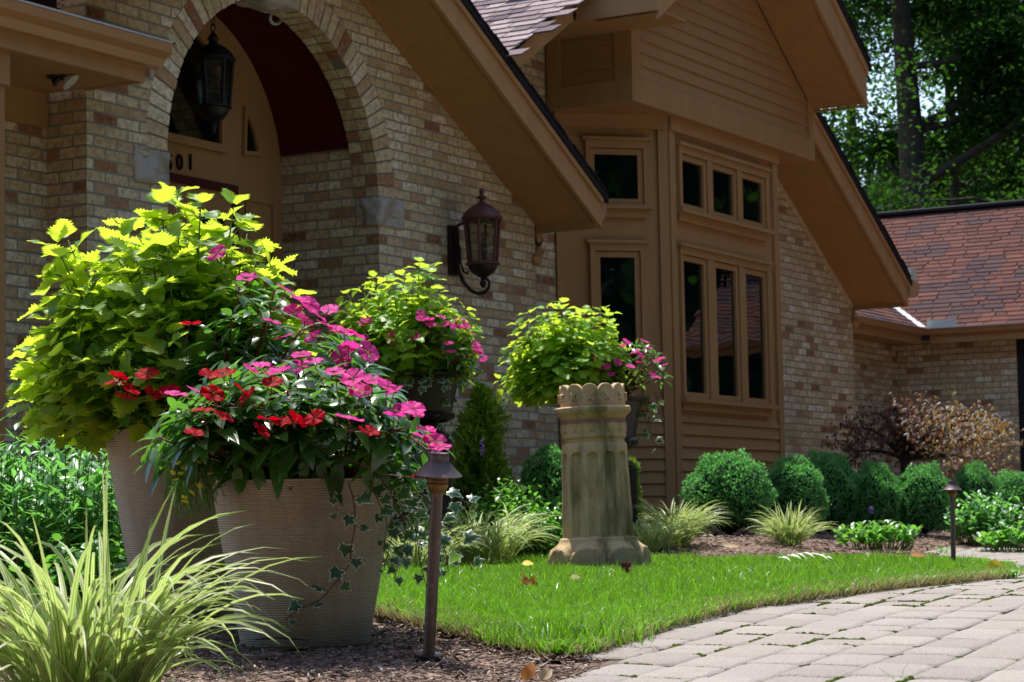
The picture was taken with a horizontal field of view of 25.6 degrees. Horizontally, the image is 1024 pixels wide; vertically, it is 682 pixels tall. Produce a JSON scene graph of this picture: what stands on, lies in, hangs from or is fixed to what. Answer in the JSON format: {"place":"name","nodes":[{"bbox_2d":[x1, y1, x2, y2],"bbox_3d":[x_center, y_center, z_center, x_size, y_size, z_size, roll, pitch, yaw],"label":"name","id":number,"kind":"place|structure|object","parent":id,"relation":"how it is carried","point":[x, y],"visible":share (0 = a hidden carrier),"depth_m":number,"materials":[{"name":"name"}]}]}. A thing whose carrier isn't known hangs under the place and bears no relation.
{"place":"outdoors","nodes":[
{"label":"outdoors","id":0,"kind":"place"},
{"bbox_2d":[453,453,517,526],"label":"round shrub","id":1,"kind":"object","parent":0,"point":[474,469],"visible":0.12,"depth_m":13.81,"materials":[{"name":"green plant"}]},
{"bbox_2d":[0,528,1023,681],"bbox_3d":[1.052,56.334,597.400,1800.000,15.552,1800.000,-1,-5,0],"label":"ground","id":2,"kind":"structure","parent":0,"point":[380,619],"depth_m":5.84,"materials":[{"name":"brown wood"}]},
{"bbox_2d":[0,417,128,603],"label":"garden plant","id":3,"kind":"object","parent":2,"relation":"on","point":[15,515],"visible":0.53,"depth_m":7.36,"materials":[{"name":"green plant"}]},
{"bbox_2d":[8,529,130,608],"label":"garden plant","id":4,"kind":"object","parent":2,"relation":"on","point":[114,551],"visible":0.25,"depth_m":6.95,"materials":[{"name":"green plant"}]},
{"bbox_2d":[44,464,123,597],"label":"garden plant","id":5,"kind":"object","parent":2,"relation":"on","point":[111,516],"visible":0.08,"depth_m":7.52,"materials":[{"name":"green plant"}]},
{"bbox_2d":[0,453,319,681],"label":"ornamental grass","id":6,"kind":"object","parent":2,"relation":"on","point":[93,642],"depth_m":4.60,"materials":[{"name":"green plant"}]},
{"bbox_2d":[105,429,234,621],"bbox_3d":[-0.974,0.549,6.779,0.507,0.578,0.508,-1,-5,0],"label":"planter","id":7,"kind":"object","parent":2,"relation":"on","point":[138,508],"visible":0.41,"depth_m":6.60,"materials":[{"name":"plastic"}]},
{"bbox_2d":[94,320,200,435],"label":"impatiens plant","id":8,"kind":"object","parent":7,"relation":"in","point":[139,413],"visible":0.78,"depth_m":6.29,"materials":[{"name":"red plant"}]},
{"bbox_2d":[1,182,316,456],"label":"coleus plant","id":9,"kind":"object","parent":7,"relation":"in","point":[127,315],"visible":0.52,"depth_m":6.65,"materials":[{"name":"green plant"}]},
{"bbox_2d":[157,244,407,447],"bbox_3d":[-0.688,0.049,6.561,0.711,0.602,0.715,1,-5,-22],"label":"impatiens plant","id":10,"kind":"object","parent":7,"relation":"in","point":[356,354],"visible":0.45,"depth_m":6.44,"materials":[{"name":"pink plant"}]},
{"bbox_2d":[254,637,307,640],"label":"twig","id":11,"kind":"object","parent":2,"relation":"on","point":[280,638],"visible":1,"depth_m":5.85,"materials":[{"name":"wood"}]},
{"bbox_2d":[212,478,392,648],"bbox_3d":[-0.561,0.595,6.088,0.504,0.455,0.504,-1,-5,0],"label":"planter","id":12,"kind":"object","parent":2,"relation":"on","point":[296,522],"visible":0.8,"depth_m":5.90,"materials":[{"name":"plastic"}]},
{"bbox_2d":[162,458,229,518],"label":"yellow flower plant","id":13,"kind":"object","parent":12,"relation":"in","point":[207,490],"visible":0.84,"depth_m":5.87,"materials":[{"name":"green plant"}]},
{"bbox_2d":[166,457,389,495],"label":"hanging leaves","id":14,"kind":"object","parent":12,"relation":"hanging from","point":[367,476],"visible":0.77,"depth_m":5.86,"materials":[{"name":"green plant"}]},
{"bbox_2d":[130,354,426,508],"bbox_3d":[-0.611,0.235,6.050,0.846,0.430,0.898,-1,-5,0],"label":"impatiens plant","id":15,"kind":"object","parent":12,"relation":"in","point":[262,443],"visible":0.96,"depth_m":5.82,"materials":[{"name":"green plant"}]},
{"bbox_2d":[164,350,454,506],"bbox_3d":[-0.517,0.251,6.054,0.732,0.411,0.874,-1,-5,0],"label":"impatiens plant","id":16,"kind":"object","parent":12,"relation":"in","point":[389,449],"visible":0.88,"depth_m":5.83,"materials":[{"name":"pink plant"}]},
{"bbox_2d":[285,481,412,626],"bbox_3d":[-0.425,0.547,5.849,0.341,0.391,0.146,-1,-5,0],"label":"ivy plant","id":17,"kind":"object","parent":12,"relation":"in","point":[403,493],"visible":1,"depth_m":5.85,"materials":[{"name":"green plant"}]},
{"bbox_2d":[368,465,484,586],"bbox_3d":[-0.267,0.495,6.112,0.259,0.346,0.439,-4,-6,36],"label":"ivy plant","id":18,"kind":"object","parent":12,"relation":"in","point":[421,516],"visible":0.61,"depth_m":6.11,"materials":[{"name":"green plant"}]},
{"bbox_2d":[414,452,461,659],"bbox_3d":[-0.196,0.540,5.653,0.122,0.523,0.122,3,3,0],"label":"path light","id":19,"kind":"object","parent":2,"relation":"on","point":[437,469],"visible":0.99,"depth_m":5.64,"materials":[{"name":"brown metal"}]},
{"bbox_2d":[449,379,522,530],"bbox_3d":[-0.224,0.838,13.858,0.611,1.216,0.645,2,-5,-31],"label":"conifer","id":20,"kind":"object","parent":2,"relation":"on","point":[481,417],"visible":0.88,"depth_m":13.80,"materials":[{"name":"green plant"}]},
{"bbox_2d":[459,438,561,554],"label":"garden plant","id":21,"kind":"object","parent":2,"relation":"on","point":[534,499],"visible":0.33,"depth_m":13.11,"materials":[{"name":"green plant"}]},
{"bbox_2d":[0,0,1023,553],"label":"brick house","id":22,"kind":"structure","parent":2,"relation":"on","point":[676,182],"depth_m":17.45,"materials":[{"name":"brick"}]},
{"bbox_2d":[47,74,78,89],"bbox_3d":[-2.481,-1.441,12.444,0.175,0.111,0.116,-1,-5,0],"label":"flood light","id":23,"kind":"object","parent":22,"relation":"attached to","point":[70,80],"visible":0.98,"depth_m":12.42,"materials":[{"name":"white metal"}]},
{"bbox_2d":[166,30,226,153],"bbox_3d":[-2.191,-1.720,14.901,0.045,0.844,0.938,-4,-5,30],"label":"transom window","id":24,"kind":"structure","parent":22,"relation":"in","point":[186,127],"depth_m":15.01,"materials":[{"name":"black glass"}]},
{"bbox_2d":[168,172,238,273],"bbox_3d":[-2.158,0.193,14.749,0.040,2.580,1.195,-4,-5,30],"label":"front door","id":25,"kind":"structure","parent":22,"relation":"in","point":[217,202],"depth_m":15.07,"materials":[{"name":"beige paint"}]},
{"bbox_2d":[190,16,235,133],"bbox_3d":[-1.937,-1.856,14.603,0.295,1.036,0.295,-4,-5,30],"label":"hanging lantern","id":26,"kind":"object","parent":22,"relation":"hanging from","point":[213,52],"visible":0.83,"depth_m":14.55,"materials":[{"name":"black metal"}]},
{"bbox_2d":[241,106,261,156],"bbox_3d":[-1.804,-1.438,15.550,0.040,0.341,0.199,-4,-5,30],"label":"side window","id":27,"kind":"structure","parent":22,"relation":"in","point":[250,146],"depth_m":15.52,"materials":[{"name":"beige paint"}]},
{"bbox_2d":[447,188,502,295],"bbox_3d":[-0.268,-0.710,16.090,0.410,0.772,0.296,-2,-5,6],"label":"wall lantern","id":28,"kind":"object","parent":22,"relation":"attached to","point":[482,267],"depth_m":16.05,"materials":[{"name":"black metal"}]},
{"bbox_2d":[520,662,535,680],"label":"fallen leaf","id":29,"kind":"object","parent":2,"relation":"on","point":[528,671],"visible":1,"depth_m":5.01,"materials":[{"name":"orange plant"}]},
{"bbox_2d":[505,501,562,557],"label":"garden plant","id":30,"kind":"object","parent":2,"relation":"on","point":[545,543],"visible":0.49,"depth_m":12.78,"materials":[{"name":"green plant"}]},
{"bbox_2d":[520,443,561,514],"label":"round shrub","id":31,"kind":"object","parent":2,"relation":"on","point":[546,471],"visible":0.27,"depth_m":14.17,"materials":[{"name":"green plant"}]},
{"bbox_2d":[539,669,551,679],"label":"fallen leaf","id":32,"kind":"object","parent":2,"relation":"on","point":[544,674],"visible":1,"depth_m":5.04,"materials":[{"name":"beige plant"}]},
{"bbox_2d":[624,395,649,525],"bbox_3d":[0.589,0.809,13.678,0.530,0.943,0.530,-1,-5,0],"label":"urn","id":33,"kind":"object","parent":2,"relation":"on","point":[631,419],"visible":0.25,"depth_m":13.56,"materials":[{"name":"black metal"}]},
{"bbox_2d":[587,338,672,412],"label":"impatiens plant","id":34,"kind":"object","parent":33,"relation":"in","point":[636,375],"visible":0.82,"depth_m":13.53,"materials":[{"name":"pink plant"}]},
{"bbox_2d":[638,391,664,453],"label":"ivy plant","id":35,"kind":"object","parent":33,"relation":"hanging from","point":[645,434],"visible":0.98,"depth_m":13.69,"materials":[{"name":"green plant"}]},
{"bbox_2d":[629,454,647,531],"bbox_3d":[0.780,1.009,14.558,0.201,0.554,0.238,-1,-5,0],"label":"conifer","id":36,"kind":"object","parent":2,"relation":"on","point":[637,466],"visible":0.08,"depth_m":14.55,"materials":[{"name":"green plant"}]},
{"bbox_2d":[633,508,712,550],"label":"ornamental grass","id":37,"kind":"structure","parent":2,"relation":"on","point":[654,540],"depth_m":13.18,"materials":[{"name":"green plant"}]},
{"bbox_2d":[678,448,778,534],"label":"round shrub","id":38,"kind":"object","parent":2,"relation":"on","point":[736,484],"visible":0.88,"depth_m":14.60,"materials":[{"name":"green plant"}]},
{"bbox_2d":[723,543,739,547],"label":"fallen leaf","id":39,"kind":"object","parent":2,"relation":"on","point":[731,545],"visible":1,"depth_m":13.04,"materials":[{"name":"beige plant"}]},
{"bbox_2d":[743,502,840,545],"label":"ornamental grass","id":40,"kind":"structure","parent":2,"relation":"on","point":[792,533],"depth_m":13.69,"materials":[{"name":"green plant"}]},
{"bbox_2d":[763,454,831,527],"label":"round shrub","id":41,"kind":"object","parent":2,"relation":"on","point":[793,485],"visible":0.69,"depth_m":15.01,"materials":[{"name":"green plant"}]},
{"bbox_2d":[802,449,861,532],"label":"round shrub","id":42,"kind":"object","parent":2,"relation":"on","point":[839,485],"visible":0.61,"depth_m":15.72,"materials":[{"name":"green plant"}]},
{"bbox_2d":[850,460,902,531],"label":"round shrub","id":43,"kind":"object","parent":2,"relation":"on","point":[880,494],"visible":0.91,"depth_m":15.74,"materials":[{"name":"green plant"}]},
{"bbox_2d":[833,506,921,550],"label":"garden plant","id":44,"kind":"object","parent":2,"relation":"on","point":[884,534],"visible":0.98,"depth_m":14.28,"materials":[{"name":"green plant"}]},
{"bbox_2d":[842,507,962,531],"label":"garden plant","id":45,"kind":"object","parent":2,"relation":"on","point":[906,525],"depth_m":19.48,"materials":[{"name":"green plant"}]},
{"bbox_2d":[869,68,954,123],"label":"tree","id":46,"kind":"object","parent":2,"relation":"on","point":[934,104],"depth_m":55.41,"materials":[{"name":"green plant"}]},
{"bbox_2d":[824,0,1004,202],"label":"tree","id":47,"kind":"object","parent":2,"relation":"on","point":[854,118],"depth_m":52.53,"materials":[{"name":"green plant"}]},
{"bbox_2d":[813,390,1023,479],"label":"japanese maple","id":48,"kind":"object","parent":2,"relation":"on","point":[911,443],"visible":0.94,"depth_m":20.19,"materials":[{"name":"brown plant"}]},
{"bbox_2d":[826,0,1014,206],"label":"tree","id":49,"kind":"object","parent":2,"relation":"on","point":[937,186],"visible":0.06,"depth_m":50.05,"materials":[{"name":"green plant"}]},
{"bbox_2d":[820,0,1023,211],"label":"tree","id":50,"kind":"object","parent":2,"relation":"on","point":[989,97],"visible":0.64,"depth_m":40.30,"materials":[{"name":"green plant"}]},
{"bbox_2d":[895,460,950,533],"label":"round shrub","id":51,"kind":"object","parent":2,"relation":"on","point":[925,500],"visible":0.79,"depth_m":15.82,"materials":[{"name":"green plant"}]},
{"bbox_2d":[831,0,1023,211],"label":"tree","id":52,"kind":"object","parent":2,"relation":"on","point":[941,54],"visible":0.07,"depth_m":44.58,"materials":[{"name":"green plant"}]},
{"bbox_2d":[953,460,1000,525],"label":"round shrub","id":53,"kind":"object","parent":2,"relation":"on","point":[971,480],"visible":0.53,"depth_m":18.35,"materials":[{"name":"green plant"}]},
{"bbox_2d":[943,488,1023,545],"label":"garden plant","id":54,"kind":"object","parent":2,"relation":"on","point":[971,525],"visible":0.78,"depth_m":15.27,"materials":[{"name":"green plant"}]},
{"bbox_2d":[972,520,1023,551],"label":"garden plant","id":55,"kind":"object","parent":2,"relation":"on","point":[1006,537],"visible":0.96,"depth_m":14.70,"materials":[{"name":"green plant"}]},
{"bbox_2d":[991,469,1023,528],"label":"round shrub","id":56,"kind":"object","parent":2,"relation":"on","point":[1012,485],"visible":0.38,"depth_m":18.79,"materials":[{"name":"green plant"}]},
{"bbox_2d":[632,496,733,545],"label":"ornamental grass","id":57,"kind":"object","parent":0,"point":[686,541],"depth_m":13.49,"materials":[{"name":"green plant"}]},
{"bbox_2d":[556,547,1023,681],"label":"paver path","id":58,"kind":"structure","parent":0,"point":[922,647],"depth_m":5.77,"materials":[{"name":"grey stone"}]},
{"bbox_2d":[616,561,1023,681],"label":"moss","id":59,"kind":"object","parent":58,"relation":"on","point":[910,677],"visible":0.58,"depth_m":6.19,"materials":[{"name":"green plant"}]},
{"bbox_2d":[935,546,949,553],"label":"garden plant","id":60,"kind":"object","parent":58,"relation":"on","point":[941,549],"visible":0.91,"depth_m":14.14,"materials":[{"name":"green plant"}]},
{"bbox_2d":[1002,565,1023,578],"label":"weed","id":61,"kind":"object","parent":58,"relation":"on","point":[1015,573],"visible":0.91,"depth_m":8.54,"materials":[{"name":"green plant"}]},
{"bbox_2d":[823,1,957,185],"label":"sky","id":62,"kind":"structure","parent":0,"point":[926,102],"materials":[{"name":"white"}]},
{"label":"lawn soil","id":63,"kind":"structure","parent":0,"visible":0},
{"bbox_2d":[387,372,468,553],"bbox_3d":[-0.490,0.725,12.383,0.530,1.092,0.530,-1,-5,0],"label":"urn","id":64,"kind":"object","parent":63,"relation":"on","point":[433,398],"visible":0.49,"depth_m":12.24,"materials":[{"name":"black metal"}]},
{"bbox_2d":[321,257,483,392],"bbox_3d":[-0.619,-0.094,12.442,0.810,0.756,0.815,-6,-7,45],"label":"coleus plant","id":65,"kind":"object","parent":64,"relation":"in","point":[387,320],"visible":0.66,"depth_m":12.28,"materials":[{"name":"green plant"}]},
{"bbox_2d":[345,305,487,396],"bbox_3d":[-0.523,0.059,12.287,0.798,0.519,0.486,-1,-5,0],"label":"impatiens plant","id":66,"kind":"object","parent":64,"relation":"in","point":[429,323],"visible":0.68,"depth_m":12.16,"materials":[{"name":"pink plant"}]},
{"bbox_2d":[382,374,464,432],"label":"ivy plant","id":67,"kind":"object","parent":64,"relation":"in","point":[423,382],"visible":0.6,"depth_m":12.18,"materials":[{"name":"green plant"}]},
{"bbox_2d":[384,520,496,566],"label":"ornamental grass","id":68,"kind":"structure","parent":63,"relation":"on","point":[414,559],"depth_m":11.46,"materials":[{"name":"green plant"}]},
{"bbox_2d":[389,499,561,563],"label":"ornamental grass","id":69,"kind":"object","parent":63,"relation":"on","point":[498,541],"depth_m":12.01,"materials":[{"name":"green plant"}]},
{"bbox_2d":[522,560,532,564],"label":"fallen leaf","id":70,"kind":"object","parent":63,"relation":"on","point":[526,562],"visible":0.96,"depth_m":10.44,"materials":[{"name":"yellow plant"}]},
{"bbox_2d":[521,570,538,588],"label":"fallen leaf","id":71,"kind":"object","parent":63,"relation":"on","point":[526,579],"visible":0.45,"depth_m":7.37,"materials":[{"name":"brown plant"}]},
{"bbox_2d":[473,612,668,649],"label":"grass tuft","id":72,"kind":"object","parent":63,"relation":"on","point":[574,630],"visible":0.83,"depth_m":5.73,"materials":[{"name":"green plant"}]},
{"bbox_2d":[547,383,650,566],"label":"stone column","id":73,"kind":"structure","parent":63,"relation":"on","point":[597,519],"depth_m":11.22,"materials":[{"name":"stone"}]},
{"bbox_2d":[493,297,633,406],"bbox_3d":[0.308,0.074,13.652,0.802,0.675,0.763,-5,-6,40],"label":"coleus plant","id":74,"kind":"object","parent":73,"relation":"on","point":[558,358],"visible":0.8,"depth_m":13.49,"materials":[{"name":"green plant"}]},
{"bbox_2d":[620,561,633,572],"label":"fallen leaf","id":75,"kind":"object","parent":63,"relation":"on","point":[626,565],"visible":0.83,"depth_m":9.00,"materials":[{"name":"red plant"}]},
{"bbox_2d":[377,549,1016,648],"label":"lawn grass","id":76,"kind":"structure","parent":63,"relation":"on","point":[659,582],"depth_m":7.46,"materials":[{"name":"green plant"}]},
{"bbox_2d":[910,552,926,556],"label":"fallen leaf","id":77,"kind":"object","parent":76,"relation":"on","point":[917,554],"visible":1,"depth_m":10.55,"materials":[{"name":"orange plant"}]},
{"bbox_2d":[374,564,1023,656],"bbox_3d":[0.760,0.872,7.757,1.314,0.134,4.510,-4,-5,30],"label":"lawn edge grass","id":78,"kind":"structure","parent":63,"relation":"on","point":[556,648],"depth_m":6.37,"materials":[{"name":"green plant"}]},
{"bbox_2d":[778,552,830,560],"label":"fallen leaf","id":79,"kind":"object","parent":63,"relation":"on","point":[795,555],"visible":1,"depth_m":10.46,"materials":[{"name":"white plant"}]},
{"bbox_2d":[943,481,961,561],"bbox_3d":[2.044,0.845,10.443,0.092,0.395,0.092,0,-5,0],"label":"path light","id":80,"kind":"object","parent":63,"relation":"on","point":[952,487],"visible":0.87,"depth_m":10.43,"materials":[{"name":"brown metal"}]},
{"bbox_2d":[987,559,1002,568],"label":"fallen leaf","id":81,"kind":"object","parent":63,"relation":"on","point":[995,562],"visible":0.53,"depth_m":8.88,"materials":[{"name":"yellow plant"}]}
]}

